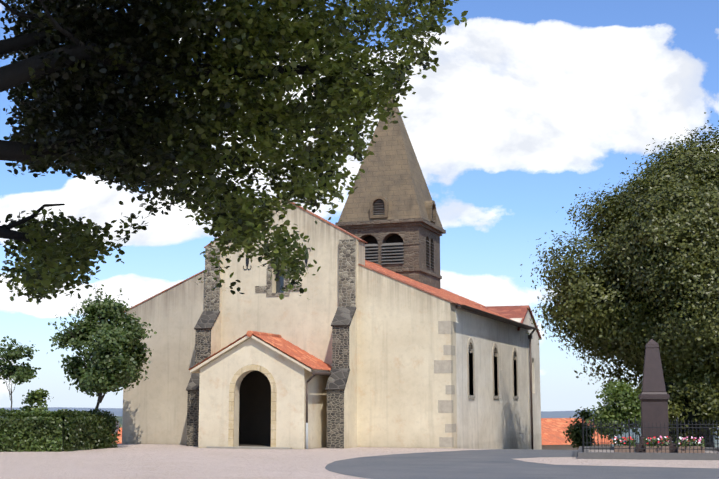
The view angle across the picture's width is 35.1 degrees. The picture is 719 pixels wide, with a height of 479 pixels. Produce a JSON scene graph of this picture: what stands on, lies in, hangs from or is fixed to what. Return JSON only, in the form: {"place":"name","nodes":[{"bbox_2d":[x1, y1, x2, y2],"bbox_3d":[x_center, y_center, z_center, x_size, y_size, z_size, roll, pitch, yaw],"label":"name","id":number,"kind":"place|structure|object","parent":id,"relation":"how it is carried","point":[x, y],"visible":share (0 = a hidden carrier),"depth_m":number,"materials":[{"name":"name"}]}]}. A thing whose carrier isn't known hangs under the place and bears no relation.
{"place":"outdoors","nodes":[
{"label":"outdoors","id":0,"kind":"place"},
{"bbox_2d":[47,284,156,410],"bbox_3d":[-9.725,4.971,43.212,4.288,6.620,4.499,-3,-9,19],"label":"young tree","id":1,"kind":"object","parent":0,"point":[115,356],"depth_m":42.70,"materials":[{"name":"green plant"}]},
{"bbox_2d":[60,285,140,342],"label":"young tree shoots","id":2,"kind":"object","parent":1,"relation":"attached to","point":[83,320],"visible":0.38,"depth_m":42.61,"materials":[{"name":"green plant"}]},
{"bbox_2d":[0,0,467,304],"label":"linden","id":3,"kind":"object","parent":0,"point":[147,30],"depth_m":9.68,"materials":[{"name":"green plant"}]},
{"bbox_2d":[241,0,444,291],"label":"linden bracts","id":4,"kind":"object","parent":3,"relation":"attached to","point":[293,138],"visible":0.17,"depth_m":9.87,"materials":[{"name":"green plant"}]},
{"bbox_2d":[246,331,280,337],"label":"ridge tiles","id":5,"kind":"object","parent":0,"point":[249,333],"depth_m":42.94,"materials":[{"name":"tile"}]},
{"bbox_2d":[0,407,718,478],"bbox_3d":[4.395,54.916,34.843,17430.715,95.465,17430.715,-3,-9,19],"label":"ground","id":6,"kind":"structure","parent":0,"point":[149,461],"depth_m":32.97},
{"bbox_2d":[0,336,40,410],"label":"sapling","id":7,"kind":"object","parent":6,"relation":"on","point":[21,374],"depth_m":43.09,"materials":[{"name":"green plant"}]},
{"bbox_2d":[19,388,53,411],"bbox_3d":[-12.437,6.997,43.416,1.600,2.632,1.401,-3,-9,19],"label":"sapling bush","id":8,"kind":"object","parent":6,"relation":"on","point":[33,397],"depth_m":43.59,"materials":[{"name":"green plant"}]},
{"bbox_2d":[0,408,120,451],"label":"hedge","id":9,"kind":"object","parent":6,"relation":"on","point":[73,439],"depth_m":39.49,"materials":[{"name":"green plant"}]},
{"bbox_2d":[122,272,204,444],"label":"wall","id":10,"kind":"structure","parent":6,"relation":"on","point":[155,408],"depth_m":46.22,"materials":[{"name":"paint"}]},
{"bbox_2d":[206,446,291,448],"bbox_3d":[-3.643,7.958,42.816,3.350,0.360,2.800,-3,-9,19],"label":"doorstep","id":11,"kind":"object","parent":6,"relation":"on","point":[247,447],"visible":0.14,"depth_m":41.58,"materials":[{"name":"beige stone"}]},
{"bbox_2d":[208,200,364,446],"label":"church facade wall","id":12,"kind":"structure","parent":6,"relation":"on","point":[302,322],"depth_m":44.76,"materials":[{"name":"beige paint"}]},
{"bbox_2d":[186,246,221,445],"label":"buttress","id":13,"kind":"structure","parent":12,"relation":"attached to","point":[207,342],"depth_m":44.94,"materials":[{"name":"stone"}]},
{"bbox_2d":[186,311,219,390],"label":"buttress caps","id":14,"kind":"object","parent":13,"relation":"attached to","point":[207,319],"visible":0.71,"depth_m":44.95,"materials":[{"name":"grey stone"}]},
{"bbox_2d":[243,254,250,269],"bbox_3d":[-4.503,0.828,45.606,0.359,0.779,0.028,-3,-9,19],"label":"window surround","id":15,"kind":"object","parent":12,"relation":"attached to","point":[247,261],"depth_m":45.58,"materials":[{"name":"beige stone"}]},
{"bbox_2d":[255,258,301,295],"bbox_3d":[-3.210,1.478,45.057,2.000,1.520,0.035,-3,-9,19],"label":"window surround","id":16,"kind":"object","parent":12,"relation":"attached to","point":[267,289],"visible":0.5,"depth_m":45.10,"materials":[{"name":"stone"}]},
{"bbox_2d":[276,265,283,292],"bbox_3d":[-3.079,1.540,45.428,0.700,1.400,0.040,-3,-9,19],"label":"gable window glass","id":17,"kind":"object","parent":12,"relation":"attached to","point":[279,282],"visible":0.14,"depth_m":45.41,"materials":[{"name":"glass"}]},
{"bbox_2d":[124,202,459,312],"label":"roof edge tiles","id":18,"kind":"object","parent":12,"relation":"on","point":[332,224],"visible":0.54,"depth_m":44.62,"materials":[{"name":"tile"}]},
{"bbox_2d":[327,239,356,448],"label":"buttress","id":19,"kind":"structure","parent":12,"relation":"attached to","point":[341,419],"depth_m":42.92,"materials":[{"name":"stone"}]},
{"bbox_2d":[325,307,355,389],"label":"buttress caps","id":20,"kind":"object","parent":19,"relation":"attached to","point":[338,377],"visible":1,"depth_m":42.72,"materials":[{"name":"grey stone"}]},
{"bbox_2d":[308,371,328,448],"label":"porch sides","id":21,"kind":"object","parent":6,"relation":"on","point":[317,433],"visible":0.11,"depth_m":42.54,"materials":[{"name":"beige paint"}]},
{"bbox_2d":[188,334,246,369],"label":"porch roof","id":22,"kind":"structure","parent":21,"relation":"on","point":[222,349],"depth_m":42.54,"materials":[{"name":"tile"}]},
{"bbox_2d":[198,338,308,448],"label":"porch front wall","id":23,"kind":"structure","parent":21,"relation":"attached to","point":[291,378],"depth_m":42.21,"materials":[{"name":"paint"}]},
{"bbox_2d":[228,364,276,446],"bbox_3d":[-3.950,6.159,41.952,1.920,3.080,0.032,-3,-9,19],"label":"door arch surround","id":24,"kind":"object","parent":23,"relation":"attached to","point":[242,370],"visible":0.83,"depth_m":42.04,"materials":[{"name":"beige stone"}]},
{"bbox_2d":[239,370,270,446],"bbox_3d":[-3.527,6.009,43.425,3.350,3.670,2.100,-3,-9,19],"label":"doorway","id":25,"kind":"structure","parent":23,"relation":"in","point":[255,409],"depth_m":44.58,"materials":[{"name":"black"}]},
{"bbox_2d":[190,335,330,372],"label":"roof trim","id":26,"kind":"structure","parent":23,"relation":"on","point":[196,369],"depth_m":42.30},
{"bbox_2d":[306,423,307,448],"bbox_3d":[-1.911,7.280,41.198,0.100,1.250,0.100,-3,-9,19],"label":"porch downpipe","id":27,"kind":"object","parent":23,"relation":"attached to","point":[306,435],"visible":0.54,"depth_m":41.17,"materials":[{"name":"white metal"}]},
{"bbox_2d":[253,334,331,370],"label":"porch roof","id":28,"kind":"structure","parent":21,"relation":"on","point":[300,355],"depth_m":42.80,"materials":[{"name":"tile"}]},
{"bbox_2d":[306,371,330,422],"bbox_3d":[-1.380,5.875,42.348,0.460,1.853,2.690,-3,-9,19],"label":"porch gutter","id":29,"kind":"object","parent":21,"relation":"attached to","point":[314,373],"visible":0.9,"depth_m":41.41,"materials":[{"name":"grey metal"}]},
{"bbox_2d":[358,265,456,447],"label":"wall","id":30,"kind":"structure","parent":6,"relation":"on","point":[401,383],"depth_m":42.92,"materials":[{"name":"paint"}]},
{"bbox_2d":[434,321,455,446],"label":"corner quoins","id":31,"kind":"object","parent":30,"relation":"attached to","point":[444,366],"visible":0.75,"depth_m":42.32,"materials":[{"name":"stone"}]},
{"bbox_2d":[456,304,528,448],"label":"wall","id":32,"kind":"structure","parent":6,"relation":"on","point":[485,420],"depth_m":48.26,"materials":[{"name":"paint"}]},
{"bbox_2d":[365,261,513,320],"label":"roof","id":33,"kind":"structure","parent":32,"relation":"on","point":[446,295],"depth_m":50.56,"materials":[{"name":"tile"}]},
{"bbox_2d":[456,305,531,329],"bbox_3d":[6.131,3.501,49.998,0.220,0.115,14.300,-3,-9,19],"label":"eave board","id":34,"kind":"object","parent":33,"relation":"attached to","point":[481,314],"visible":0.64,"depth_m":48.28,"materials":[{"name":"brown"}]},
{"bbox_2d":[467,338,517,395],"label":"window surrounds","id":35,"kind":"object","parent":32,"relation":"attached to","point":[514,357],"visible":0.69,"depth_m":49.11,"materials":[{"name":"stone"}]},
{"bbox_2d":[468,395,518,398],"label":"window sills","id":36,"kind":"structure","parent":32,"relation":"attached to","point":[494,397],"depth_m":49.11,"materials":[{"name":"stone"}]},
{"bbox_2d":[457,304,535,448],"bbox_3d":[6.152,6.562,49.237,0.415,6.320,15.300,-3,-9,19],"label":"gutter","id":37,"kind":"object","parent":32,"relation":"attached to","point":[530,336],"visible":0.88,"depth_m":55.95,"materials":[{"name":"brown"}]},
{"bbox_2d":[510,310,541,449],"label":"chapel wall","id":38,"kind":"structure","parent":6,"relation":"on","point":[536,399],"depth_m":57.74,"materials":[{"name":"beige paint"}]},
{"bbox_2d":[483,305,541,339],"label":"roof","id":39,"kind":"structure","parent":38,"relation":"on","point":[521,311],"depth_m":56.71,"materials":[{"name":"tile"}]},
{"bbox_2d":[542,444,610,449],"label":"house walls","id":40,"kind":"structure","parent":6,"relation":"on","point":[556,447],"depth_m":78.12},
{"bbox_2d":[541,418,613,444],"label":"house roof","id":41,"kind":"structure","parent":40,"relation":"on","point":[552,430],"depth_m":79.83,"materials":[{"name":"tile"}]},
{"bbox_2d":[563,406,602,448],"bbox_3d":[10.072,8.755,51.385,1.884,2.388,2.230,-3,-9,19],"label":"roadside bush","id":42,"kind":"object","parent":6,"relation":"on","point":[574,432],"depth_m":50.98,"materials":[{"name":"green plant"}]},
{"bbox_2d":[586,376,640,444],"bbox_3d":[9.289,6.440,40.728,2.447,3.080,1.835,1,-8,-6],"label":"memorial shrub","id":43,"kind":"object","parent":6,"relation":"on","point":[624,398],"depth_m":40.47,"materials":[{"name":"green plant"}]},
{"bbox_2d":[520,111,718,446],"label":"linden","id":44,"kind":"object","parent":6,"relation":"on","point":[673,196],"depth_m":44.50,"materials":[{"name":"green plant"}]},
{"bbox_2d":[578,446,718,459],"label":"memorial kerb","id":45,"kind":"structure","parent":6,"relation":"on","point":[586,454],"depth_m":33.92,"materials":[{"name":"stone"}]},
{"bbox_2d":[581,416,718,452],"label":"memorial fence","id":46,"kind":"object","parent":45,"relation":"on","point":[668,427],"visible":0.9,"depth_m":34.28,"materials":[{"name":"black metal"}]},
{"bbox_2d":[589,450,718,452],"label":"memorial bed","id":47,"kind":"object","parent":45,"relation":"in","point":[634,451],"visible":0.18,"depth_m":37.14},
{"bbox_2d":[614,445,704,452],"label":"planter boxes","id":48,"kind":"object","parent":47,"relation":"on","point":[659,449],"visible":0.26,"depth_m":34.97,"materials":[{"name":"grey ceramic"}]},
{"bbox_2d":[612,437,704,447],"bbox_3d":[9.263,6.295,35.187,2.799,0.330,0.884,-2,-8,11],"label":"flower foliage","id":49,"kind":"object","parent":48,"relation":"on","point":[655,441],"visible":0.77,"depth_m":35.14,"materials":[{"name":"green plant"}]},
{"bbox_2d":[614,436,703,444],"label":"flowers","id":50,"kind":"object","parent":49,"relation":"on","point":[699,439],"visible":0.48,"depth_m":35.13,"materials":[{"name":"pink plant"}]},
{"bbox_2d":[630,361,718,445],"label":"memorial shrub","id":51,"kind":"object","parent":6,"relation":"on","point":[689,385],"depth_m":43.09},
{"bbox_3d":[2.681,7.174,62.038,13.300,9.890,7.900,-3,-9,19],"label":"wall","id":52,"kind":"object","parent":6,"relation":"on","visible":0},
{"bbox_2d":[437,288,483,306],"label":"roof ridge tiles","id":53,"kind":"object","parent":52,"relation":"on","point":[456,295],"depth_m":61.90,"materials":[{"name":"tile"}]},
{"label":"house","id":54,"kind":"object","parent":6,"relation":"on","visible":0},
{"bbox_2d":[115,428,121,443],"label":"house roof","id":55,"kind":"structure","parent":54,"relation":"on","point":[120,439],"depth_m":88.05,"materials":[{"name":"tile"}]},
{"bbox_2d":[0,0,718,410],"label":"sky","id":56,"kind":"structure","parent":0,"point":[528,104],"materials":[{"name":"blue"}]},
{"bbox_2d":[344,225,439,288],"bbox_3d":[1.694,2.265,58.961,4.100,5.550,4.000,-3,-9,19],"label":"tower shaft","id":57,"kind":"object","parent":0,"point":[415,256],"visible":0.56,"depth_m":57.30,"materials":[{"name":"brown stone"}]},
{"bbox_2d":[363,234,403,264],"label":"belfry openings","id":58,"kind":"object","parent":57,"relation":"on","point":[395,238],"depth_m":57.97,"materials":[{"name":"black"}]},
{"bbox_2d":[338,96,442,228],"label":"spire","id":59,"kind":"structure","parent":57,"relation":"on","point":[393,174],"depth_m":58.36,"materials":[{"name":"stone"}]},
{"bbox_2d":[370,196,388,218],"bbox_3d":[1.121,-1.588,57.851,0.940,1.130,1.000,-3,-9,19],"label":"surround","id":60,"kind":"object","parent":59,"relation":"attached to","point":[386,203],"visible":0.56,"depth_m":57.41,"materials":[{"name":"stone"}]},
{"bbox_2d":[373,198,386,214],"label":"louvers","id":61,"kind":"object","parent":60,"relation":"in","point":[379,204],"visible":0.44,"depth_m":57.55,"materials":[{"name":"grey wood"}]},
{"bbox_2d":[425,200,435,222],"bbox_3d":[3.378,-1.442,58.890,1.000,1.130,0.940,-3,-9,19],"label":"spire dormer","id":62,"kind":"object","parent":59,"relation":"attached to","point":[429,205],"visible":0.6,"depth_m":58.49,"materials":[{"name":"stone"}]},
{"bbox_2d":[335,218,445,235],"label":"tower cornice","id":63,"kind":"structure","parent":57,"relation":"attached to","point":[431,227],"depth_m":57.44,"materials":[{"name":"stone"}]},
{"bbox_2d":[365,240,434,267],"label":"belfry louvers","id":64,"kind":"object","parent":57,"relation":"on","point":[389,253],"visible":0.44,"depth_m":57.21,"materials":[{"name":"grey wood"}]},
{"bbox_2d":[388,242,441,278],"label":"tower strings","id":65,"kind":"object","parent":57,"relation":"attached to","point":[416,269],"visible":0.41,"depth_m":56.78},
{"bbox_2d":[325,449,718,478],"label":"asphalt road","id":66,"kind":"structure","parent":0,"point":[487,464],"depth_m":29.54,"materials":[{"name":"grey asphalt"}]},
{"bbox_2d":[515,457,718,467],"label":"gravel island","id":67,"kind":"structure","parent":66,"relation":"on","point":[637,463],"depth_m":32.30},
{"bbox_2d":[635,339,676,452],"bbox_3d":[9.417,5.043,36.339,1.240,3.720,1.240,-2,-8,11],"label":"war memorial obelisk","id":68,"kind":"object","parent":67,"relation":"on","point":[653,396],"visible":0.92,"depth_m":35.95,"materials":[{"name":"stone"}]}
]}

